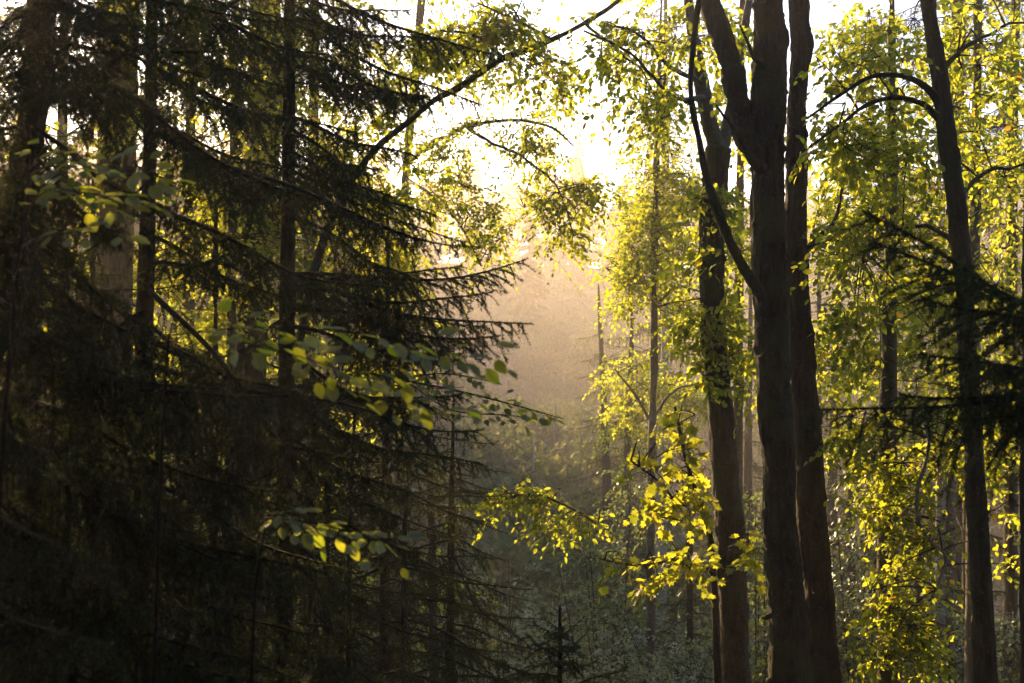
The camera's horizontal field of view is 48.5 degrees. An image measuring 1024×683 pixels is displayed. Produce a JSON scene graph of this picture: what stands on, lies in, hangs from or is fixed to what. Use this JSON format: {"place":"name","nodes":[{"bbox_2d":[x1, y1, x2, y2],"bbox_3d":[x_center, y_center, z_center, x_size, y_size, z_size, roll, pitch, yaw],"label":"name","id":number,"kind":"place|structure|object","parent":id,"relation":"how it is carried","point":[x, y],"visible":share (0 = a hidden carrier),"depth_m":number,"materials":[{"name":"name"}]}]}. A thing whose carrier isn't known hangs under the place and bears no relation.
{"place":"outdoors","nodes":[
{"label":"outdoors","id":0,"kind":"place"},
{"bbox_2d":[0,0,1023,267],"label":"sky","id":1,"kind":"structure","parent":0,"point":[822,13],"materials":[{"name":"white"}]},
{"bbox_2d":[414,263,1020,667],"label":"ground","id":2,"kind":"structure","parent":0,"point":[502,391],"depth_m":156.32,"materials":[{"name":"soil"}]},
{"bbox_2d":[0,15,120,682],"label":"spruce tree","id":3,"kind":"object","parent":2,"relation":"on","point":[108,285],"visible":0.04,"depth_m":8.71,"materials":[{"name":"green plant"}]},
{"bbox_2d":[0,1,166,645],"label":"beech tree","id":4,"kind":"object","parent":2,"relation":"on","point":[60,126],"visible":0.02,"depth_m":15.93,"materials":[{"name":"green plant"}]},
{"bbox_2d":[0,130,195,518],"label":"beech sapling","id":5,"kind":"object","parent":2,"relation":"on","point":[155,192],"visible":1,"depth_m":3.99,"materials":[{"name":"green plant"}]},
{"bbox_2d":[0,0,200,680],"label":"spruce tree","id":6,"kind":"object","parent":2,"relation":"on","point":[62,183],"visible":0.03,"depth_m":14.15,"materials":[{"name":"green plant"}]},
{"bbox_2d":[40,0,229,681],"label":"conifer tree","id":7,"kind":"object","parent":2,"relation":"on","point":[116,262],"visible":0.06,"depth_m":16.77,"materials":[{"name":"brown plant"}]},
{"bbox_2d":[70,169,205,682],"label":"spruce tree","id":8,"kind":"object","parent":2,"relation":"on","point":[136,229],"depth_m":34.61,"materials":[{"name":"green plant"}]},
{"bbox_2d":[3,178,274,681],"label":"spruce tree","id":9,"kind":"object","parent":2,"relation":"on","point":[93,310],"visible":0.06,"depth_m":9.49,"materials":[{"name":"green plant"}]},
{"bbox_2d":[70,45,277,664],"bbox_3d":[-5.345,-0.612,18.054,3.611,18.250,2.056,0,0,0],"label":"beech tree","id":10,"kind":"object","parent":2,"relation":"on","point":[191,304],"visible":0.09,"depth_m":17.91,"materials":[{"name":"green plant"}]},
{"bbox_2d":[0,0,348,682],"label":"spruce tree","id":11,"kind":"object","parent":2,"relation":"on","point":[38,87],"visible":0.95,"depth_m":4.88,"materials":[{"name":"green plant"}]},
{"bbox_2d":[79,200,393,682],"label":"spruce tree","id":12,"kind":"object","parent":2,"relation":"on","point":[215,348],"visible":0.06,"depth_m":8.99,"materials":[{"name":"green plant"}]},
{"bbox_2d":[4,0,494,682],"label":"spruce tree","id":13,"kind":"object","parent":2,"relation":"on","point":[230,116],"visible":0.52,"depth_m":6.34,"materials":[{"name":"green plant"}]},
{"bbox_2d":[79,0,441,673],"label":"beech tree","id":14,"kind":"object","parent":2,"relation":"on","point":[229,316],"visible":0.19,"depth_m":13.91,"materials":[{"name":"green plant"}]},
{"bbox_2d":[155,0,402,682],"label":"conifer tree","id":15,"kind":"object","parent":2,"relation":"on","point":[252,371],"visible":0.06,"depth_m":14.86,"materials":[{"name":"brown plant"}]},
{"bbox_2d":[197,192,373,677],"bbox_3d":[-6.686,5.193,35.957,6.554,21.013,6.626,0,0,-31],"label":"spruce tree","id":16,"kind":"object","parent":2,"relation":"on","point":[322,354],"visible":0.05,"depth_m":35.57,"materials":[{"name":"green plant"}]},
{"bbox_2d":[72,2,498,675],"bbox_3d":[-4.602,-0.491,22.538,8.702,22.318,3.335,0,0,0],"label":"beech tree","id":17,"kind":"object","parent":2,"relation":"on","point":[360,562],"visible":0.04,"depth_m":22.00,"materials":[{"name":"green plant"}]},
{"bbox_2d":[198,5,451,679],"bbox_3d":[-3.462,-0.584,19.615,4.965,19.582,2.757,0,0,0],"label":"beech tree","id":18,"kind":"object","parent":2,"relation":"on","point":[316,351],"visible":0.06,"depth_m":19.86,"materials":[{"name":"green plant"}]},
{"bbox_2d":[151,297,517,682],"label":"beech sapling","id":19,"kind":"object","parent":2,"relation":"on","point":[331,391],"visible":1,"depth_m":3.47,"materials":[{"name":"green plant"}]},
{"bbox_2d":[249,507,424,682],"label":"beech sapling","id":20,"kind":"object","parent":2,"relation":"on","point":[309,541],"visible":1,"depth_m":3.89,"materials":[{"name":"green plant"}]},
{"bbox_2d":[224,341,464,682],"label":"spruce tree","id":21,"kind":"object","parent":2,"relation":"on","point":[375,678],"visible":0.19,"depth_m":9.49,"materials":[{"name":"green plant"}]},
{"bbox_2d":[159,0,535,682],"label":"spruce tree","id":22,"kind":"object","parent":2,"relation":"on","point":[391,322],"visible":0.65,"depth_m":7.38,"materials":[{"name":"green plant"}]},
{"bbox_2d":[318,215,391,661],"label":"spruce tree","id":23,"kind":"object","parent":2,"relation":"on","point":[361,435],"visible":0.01,"depth_m":44.51,"materials":[{"name":"green plant"}]},
{"bbox_2d":[334,181,422,627],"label":"spruce tree","id":24,"kind":"object","parent":2,"relation":"on","point":[415,484],"visible":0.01,"depth_m":49.75,"materials":[{"name":"green plant"}]},
{"bbox_2d":[260,197,545,682],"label":"spruce tree","id":25,"kind":"object","parent":2,"relation":"on","point":[385,478],"visible":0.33,"depth_m":11.89,"materials":[{"name":"green plant"}]},
{"bbox_2d":[318,413,521,682],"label":"spruce tree","id":26,"kind":"object","parent":2,"relation":"on","point":[402,670],"visible":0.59,"depth_m":10.99,"materials":[{"name":"green plant"}]},
{"bbox_2d":[331,497,528,682],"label":"spruce tree","id":27,"kind":"object","parent":2,"relation":"on","point":[414,648],"visible":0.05,"depth_m":23.24,"materials":[{"name":"green plant"}]},
{"bbox_2d":[408,248,466,399],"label":"broadleaf tree","id":28,"kind":"object","parent":2,"relation":"on","point":[439,295],"visible":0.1,"depth_m":127.66,"materials":[{"name":"plant"}]},
{"bbox_2d":[319,379,566,682],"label":"spruce tree","id":29,"kind":"object","parent":2,"relation":"on","point":[491,557],"visible":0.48,"depth_m":12.93,"materials":[{"name":"green plant"}]},
{"bbox_2d":[430,344,466,473],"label":"spruce tree","id":30,"kind":"object","parent":2,"relation":"on","point":[444,423],"visible":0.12,"depth_m":77.50,"materials":[{"name":"green plant"}]},
{"bbox_2d":[407,351,497,437],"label":"broadleaf tree","id":31,"kind":"object","parent":2,"relation":"on","point":[463,383],"visible":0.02,"depth_m":89.66,"materials":[{"name":"plant"}]},
{"bbox_2d":[345,347,562,681],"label":"beech sapling","id":32,"kind":"object","parent":2,"relation":"on","point":[507,411],"visible":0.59,"depth_m":8.66,"materials":[{"name":"green plant"}]},
{"bbox_2d":[220,0,689,682],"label":"leaning beech","id":33,"kind":"object","parent":2,"relation":"on","point":[486,34],"visible":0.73,"depth_m":12.70,"materials":[{"name":"green plant"}]},
{"bbox_2d":[370,461,571,631],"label":"broadleaf tree","id":34,"kind":"object","parent":2,"relation":"on","point":[495,483],"visible":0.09,"depth_m":43.79,"materials":[{"name":"green plant"}]},
{"bbox_2d":[402,414,540,564],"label":"broadleaf tree","id":35,"kind":"object","parent":2,"relation":"on","point":[494,454],"visible":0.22,"depth_m":57.51,"materials":[{"name":"plant"}]},
{"bbox_2d":[315,0,639,682],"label":"beech tree","id":36,"kind":"object","parent":2,"relation":"on","point":[529,146],"visible":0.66,"depth_m":17.08,"materials":[{"name":"green plant"}]},
{"bbox_2d":[460,335,498,444],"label":"spruce tree","id":37,"kind":"object","parent":2,"relation":"on","point":[482,369],"visible":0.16,"depth_m":94.88,"materials":[{"name":"green plant"}]},
{"bbox_2d":[415,576,554,682],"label":"shrub","id":38,"kind":"object","parent":2,"relation":"on","point":[522,624],"visible":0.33,"depth_m":22.31,"materials":[{"name":"green plant"}]},
{"bbox_2d":[455,260,516,366],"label":"broadleaf tree","id":39,"kind":"object","parent":2,"relation":"on","point":[474,303],"visible":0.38,"depth_m":151.97,"materials":[{"name":"plant"}]},
{"bbox_2d":[458,229,527,311],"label":"broadleaf tree","id":40,"kind":"object","parent":2,"relation":"on","point":[516,255],"visible":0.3,"depth_m":186.95,"materials":[{"name":"plant"}]},
{"bbox_2d":[421,534,569,679],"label":"broadleaf tree","id":41,"kind":"object","parent":2,"relation":"on","point":[500,545],"visible":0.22,"depth_m":33.55,"materials":[{"name":"green plant"}]},
{"bbox_2d":[461,302,532,389],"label":"broadleaf tree","id":42,"kind":"object","parent":2,"relation":"on","point":[507,317],"visible":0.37,"depth_m":141.76,"materials":[{"name":"plant"}]},
{"bbox_2d":[406,532,596,679],"bbox_3d":[0.016,10.013,30.251,5.374,9.671,5.895,0,0,-42],"label":"shrub","id":43,"kind":"object","parent":2,"relation":"on","point":[545,616],"visible":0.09,"depth_m":30.35,"materials":[{"name":"green plant"}]},
{"bbox_2d":[482,177,533,237],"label":"broadleaf tree","id":44,"kind":"object","parent":2,"relation":"on","point":[509,189],"visible":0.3,"depth_m":236.73,"materials":[{"name":"plant"}]},
{"bbox_2d":[448,393,583,526],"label":"broadleaf tree","id":45,"kind":"object","parent":2,"relation":"on","point":[536,425],"visible":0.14,"depth_m":63.22,"materials":[{"name":"green plant"}]},
{"bbox_2d":[426,387,615,682],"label":"young beech","id":46,"kind":"object","parent":2,"relation":"on","point":[533,498],"visible":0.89,"depth_m":14.48,"materials":[{"name":"green plant"}]},
{"bbox_2d":[491,436,561,572],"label":"thin tree","id":47,"kind":"object","parent":2,"relation":"on","point":[532,482],"visible":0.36,"depth_m":39.96,"materials":[{"name":"green plant"}]},
{"bbox_2d":[499,212,559,423],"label":"spruce tree","id":48,"kind":"object","parent":2,"relation":"on","point":[526,306],"visible":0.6,"depth_m":126.78,"materials":[{"name":"green plant"}]},
{"bbox_2d":[499,316,579,407],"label":"broadleaf tree","id":49,"kind":"object","parent":2,"relation":"on","point":[547,357],"visible":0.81,"depth_m":115.86,"materials":[{"name":"plant"}]},
{"bbox_2d":[407,488,676,664],"bbox_3d":[0.910,11.005,40.338,11.014,11.801,10.638,0,0,1],"label":"broadleaf tree","id":50,"kind":"object","parent":2,"relation":"on","point":[512,535],"visible":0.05,"depth_m":39.54,"materials":[{"name":"green plant"}]},
{"bbox_2d":[512,169,571,241],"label":"broadleaf tree","id":51,"kind":"object","parent":2,"relation":"on","point":[533,190],"visible":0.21,"depth_m":210.93,"materials":[{"name":"green plant"}]},
{"bbox_2d":[507,235,578,321],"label":"broadleaf tree","id":52,"kind":"object","parent":2,"relation":"on","point":[548,266],"visible":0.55,"depth_m":160.67,"materials":[{"name":"plant"}]},
{"bbox_2d":[442,398,675,530],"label":"broadleaf tree","id":53,"kind":"object","parent":2,"relation":"on","point":[579,416],"visible":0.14,"depth_m":58.83,"materials":[{"name":"green plant"}]},
{"bbox_2d":[489,601,633,682],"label":"shrub","id":54,"kind":"object","parent":2,"relation":"on","point":[529,627],"visible":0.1,"depth_m":27.25,"materials":[{"name":"green plant"}]},
{"bbox_2d":[511,387,612,472],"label":"broadleaf tree","id":55,"kind":"object","parent":2,"relation":"on","point":[549,400],"visible":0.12,"depth_m":87.37,"materials":[{"name":"green plant"}]},
{"bbox_2d":[535,295,596,371],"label":"broadleaf tree","id":56,"kind":"object","parent":2,"relation":"on","point":[576,323],"visible":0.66,"depth_m":151.29,"materials":[{"name":"plant"}]},
{"bbox_2d":[488,605,647,682],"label":"young spruce","id":57,"kind":"object","parent":2,"relation":"on","point":[559,635],"visible":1,"depth_m":6.27,"materials":[{"name":"green plant"}]},
{"bbox_2d":[460,533,685,680],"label":"broadleaf tree","id":58,"kind":"object","parent":2,"relation":"on","point":[565,566],"visible":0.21,"depth_m":32.41,"materials":[{"name":"green plant"}]},
{"bbox_2d":[550,157,600,314],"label":"spruce tree","id":59,"kind":"object","parent":2,"relation":"on","point":[576,168],"visible":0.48,"depth_m":186.88,"materials":[{"name":"green plant"}]},
{"bbox_2d":[535,399,617,497],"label":"broadleaf tree","id":60,"kind":"object","parent":2,"relation":"on","point":[566,410],"visible":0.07,"depth_m":79.70,"materials":[{"name":"green plant"}]},
{"bbox_2d":[545,327,648,453],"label":"broadleaf tree","id":61,"kind":"object","parent":2,"relation":"on","point":[582,370],"visible":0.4,"depth_m":94.33,"materials":[{"name":"plant"}]},
{"bbox_2d":[549,284,646,598],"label":"spruce tree","id":62,"kind":"object","parent":2,"relation":"on","point":[607,487],"visible":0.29,"depth_m":37.90,"materials":[{"name":"green plant"}]},
{"bbox_2d":[497,428,704,550],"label":"broadleaf tree","id":63,"kind":"object","parent":2,"relation":"on","point":[576,472],"visible":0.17,"depth_m":51.83,"materials":[{"name":"green plant"}]},
{"bbox_2d":[557,320,649,422],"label":"broadleaf tree","id":64,"kind":"object","parent":2,"relation":"on","point":[606,328],"visible":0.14,"depth_m":107.04,"materials":[{"name":"plant"}]},
{"bbox_2d":[499,527,709,682],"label":"shrub","id":65,"kind":"object","parent":2,"relation":"on","point":[589,644],"visible":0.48,"depth_m":21.03,"materials":[{"name":"green plant"}]},
{"bbox_2d":[542,485,685,658],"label":"broadleaf tree","id":66,"kind":"object","parent":2,"relation":"on","point":[594,500],"visible":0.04,"depth_m":39.45,"materials":[{"name":"green plant"}]},
{"bbox_2d":[526,470,712,682],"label":"shrub","id":67,"kind":"object","parent":2,"relation":"on","point":[623,601],"visible":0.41,"depth_m":22.16,"materials":[{"name":"green plant"}]},
{"bbox_2d":[580,217,658,330],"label":"broadleaf tree","id":68,"kind":"object","parent":2,"relation":"on","point":[592,275],"visible":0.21,"depth_m":160.87,"materials":[{"name":"green plant"}]},
{"bbox_2d":[538,509,711,675],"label":"broadleaf tree","id":69,"kind":"object","parent":2,"relation":"on","point":[677,532],"visible":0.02,"depth_m":37.56,"materials":[{"name":"green plant"}]},
{"bbox_2d":[617,247,650,392],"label":"spruce tree","id":70,"kind":"object","parent":2,"relation":"on","point":[640,319],"visible":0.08,"depth_m":130.88,"materials":[{"name":"plant"}]},
{"bbox_2d":[582,297,707,680],"bbox_3d":[3.082,4.953,25.153,3.095,12.180,3.366,0,0,0],"label":"broadleaf tree","id":71,"kind":"object","parent":2,"relation":"on","point":[627,418],"visible":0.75,"depth_m":24.87,"materials":[{"name":"green plant"}]},
{"bbox_2d":[579,0,728,681],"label":"slender tree","id":72,"kind":"object","parent":2,"relation":"on","point":[646,252],"visible":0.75,"depth_m":19.93,"materials":[{"name":"green plant"}]},
{"bbox_2d":[557,0,757,682],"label":"beech tree","id":73,"kind":"object","parent":2,"relation":"on","point":[718,389],"visible":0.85,"depth_m":12.34,"materials":[{"name":"green plant"}]},
{"bbox_2d":[640,97,680,664],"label":"pale tree","id":74,"kind":"object","parent":2,"relation":"on","point":[662,549],"visible":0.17,"depth_m":29.90,"materials":[{"name":"brown plant"}]},
{"bbox_2d":[571,613,756,682],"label":"shrub","id":75,"kind":"object","parent":2,"relation":"on","point":[669,678],"visible":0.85,"depth_m":15.97,"materials":[{"name":"green plant"}]},
{"bbox_2d":[565,588,767,682],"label":"shrub","id":76,"kind":"object","parent":2,"relation":"on","point":[674,651],"visible":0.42,"depth_m":20.07,"materials":[{"name":"green plant"}]},
{"bbox_2d":[585,0,756,512],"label":"tree","id":77,"kind":"object","parent":2,"relation":"on","point":[702,470],"visible":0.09,"depth_m":39.89,"materials":[{"name":"green plant"}]},
{"bbox_2d":[643,487,713,682],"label":"spruce tree","id":78,"kind":"object","parent":2,"relation":"on","point":[689,599],"visible":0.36,"depth_m":18.95,"materials":[{"name":"green plant"}]},
{"bbox_2d":[597,404,765,682],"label":"maple sapling","id":79,"kind":"object","parent":2,"relation":"on","point":[693,568],"visible":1,"depth_m":10.94,"materials":[{"name":"yellow plant"}]},
{"bbox_2d":[577,0,786,503],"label":"beech tree","id":80,"kind":"object","parent":2,"relation":"on","point":[741,163],"visible":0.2,"depth_m":16.54,"materials":[{"name":"green plant"}]},
{"bbox_2d":[644,378,759,541],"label":"broadleaf tree","id":81,"kind":"object","parent":2,"relation":"on","point":[701,432],"visible":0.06,"depth_m":89.03,"materials":[{"name":"green plant"}]},
{"bbox_2d":[643,500,767,673],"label":"broadleaf tree","id":82,"kind":"object","parent":2,"relation":"on","point":[684,581],"visible":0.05,"depth_m":33.58,"materials":[{"name":"green plant"}]},
{"bbox_2d":[669,242,762,679],"bbox_3d":[6.672,5.668,32.697,5.080,17.161,5.414,0,0,16],"label":"tree","id":83,"kind":"object","parent":2,"relation":"on","point":[749,467],"visible":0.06,"depth_m":32.90,"materials":[{"name":"plant"}]},
{"bbox_2d":[684,0,814,682],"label":"forked tree","id":84,"kind":"object","parent":2,"relation":"on","point":[757,124],"visible":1,"depth_m":9.88,"materials":[{"name":"brown plant"}]},
{"bbox_2d":[697,388,859,516],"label":"broadleaf tree","id":85,"kind":"object","parent":2,"relation":"on","point":[755,432],"visible":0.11,"depth_m":70.20,"materials":[{"name":"green wood"}]},
{"bbox_2d":[692,483,868,682],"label":"shrub","id":86,"kind":"object","parent":2,"relation":"on","point":[760,667],"visible":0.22,"depth_m":17.76,"materials":[{"name":"green plant"}]},
{"bbox_2d":[785,0,860,682],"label":"tall tree","id":87,"kind":"object","parent":2,"relation":"on","point":[811,513],"visible":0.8,"depth_m":10.90,"materials":[{"name":"brown plant"}]},
{"bbox_2d":[747,214,904,596],"bbox_3d":[7.998,4.093,30.296,5.729,18.173,4.925,0,0,28],"label":"tree","id":88,"kind":"object","parent":2,"relation":"on","point":[832,474],"visible":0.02,"depth_m":29.89,"materials":[{"name":"green plant"}]},
{"bbox_2d":[816,340,879,439],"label":"broadleaf tree","id":89,"kind":"object","parent":2,"relation":"on","point":[854,398],"visible":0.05,"depth_m":83.94,"materials":[{"name":"green plant"}]},
{"bbox_2d":[684,516,1019,682],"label":"broadleaf tree","id":90,"kind":"object","parent":2,"relation":"on","point":[833,551],"visible":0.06,"depth_m":29.41,"materials":[{"name":"green plant"}]},
{"bbox_2d":[828,406,875,681],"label":"spruce tree","id":91,"kind":"object","parent":2,"relation":"on","point":[850,567],"visible":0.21,"depth_m":21.94,"materials":[{"name":"green plant"}]},
{"bbox_2d":[749,437,963,682],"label":"shrub","id":92,"kind":"object","parent":2,"relation":"on","point":[843,585],"visible":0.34,"depth_m":17.05,"materials":[{"name":"green plant"}]},
{"bbox_2d":[842,382,965,682],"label":"spruce tree","id":93,"kind":"object","parent":2,"relation":"on","point":[919,590],"visible":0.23,"depth_m":16.93,"materials":[{"name":"green plant"}]},
{"bbox_2d":[785,0,1023,682],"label":"beech tree","id":94,"kind":"object","parent":2,"relation":"on","point":[944,142],"visible":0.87,"depth_m":9.95,"materials":[{"name":"green plant"}]},
{"bbox_2d":[804,0,1019,682],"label":"young beech","id":95,"kind":"object","parent":2,"relation":"on","point":[896,641],"visible":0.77,"depth_m":10.72,"materials":[{"name":"green plant"}]},
{"bbox_2d":[805,208,1023,521],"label":"spruce tree","id":96,"kind":"object","parent":2,"relation":"on","point":[999,373],"visible":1,"depth_m":4.49,"materials":[{"name":"green plant"}]},
{"bbox_2d":[807,0,1023,682],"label":"beech tree","id":97,"kind":"object","parent":2,"relation":"on","point":[974,144],"visible":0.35,"depth_m":14.56,"materials":[{"name":"green plant"}]},
{"bbox_2d":[807,0,1023,682],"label":"beech tree","id":98,"kind":"object","parent":2,"relation":"on","point":[950,509],"visible":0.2,"depth_m":18.74,"materials":[{"name":"green plant"}]},
{"bbox_2d":[811,0,1023,681],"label":"tree","id":99,"kind":"object","parent":2,"relation":"on","point":[959,521],"visible":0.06,"depth_m":23.86,"materials":[{"name":"plant"}]},
{"bbox_2d":[845,0,1023,680],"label":"tree","id":100,"kind":"object","parent":2,"relation":"on","point":[1014,255],"visible":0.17,"depth_m":20.92,"materials":[{"name":"green plant"}]},
{"bbox_2d":[935,155,945,682],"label":"bare tree","id":101,"kind":"object","parent":2,"relation":"on","point":[941,616],"visible":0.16,"depth_m":18.93,"materials":[{"name":"plant"}]},
{"bbox_2d":[906,570,1019,682],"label":"shrub","id":102,"kind":"object","parent":2,"relation":"on","point":[1011,640],"visible":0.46,"depth_m":15.66,"materials":[{"name":"green plant"}]},
{"bbox_2d":[907,403,1020,682],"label":"spruce tree","id":103,"kind":"object","parent":2,"relation":"on","point":[1011,589],"visible":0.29,"depth_m":15.96,"materials":[{"name":"green plant"}]},
{"bbox_2d":[987,439,1020,628],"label":"spruce tree","id":104,"kind":"object","parent":2,"relation":"on","point":[992,529],"visible":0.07,"depth_m":64.22,"materials":[{"name":"green plant"}]},
{"bbox_2d":[1019,162,1023,682],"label":"slim tree","id":105,"kind":"object","parent":2,"relation":"on","point":[1021,584],"visible":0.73,"depth_m":8.99,"materials":[{"name":"brown plant"}]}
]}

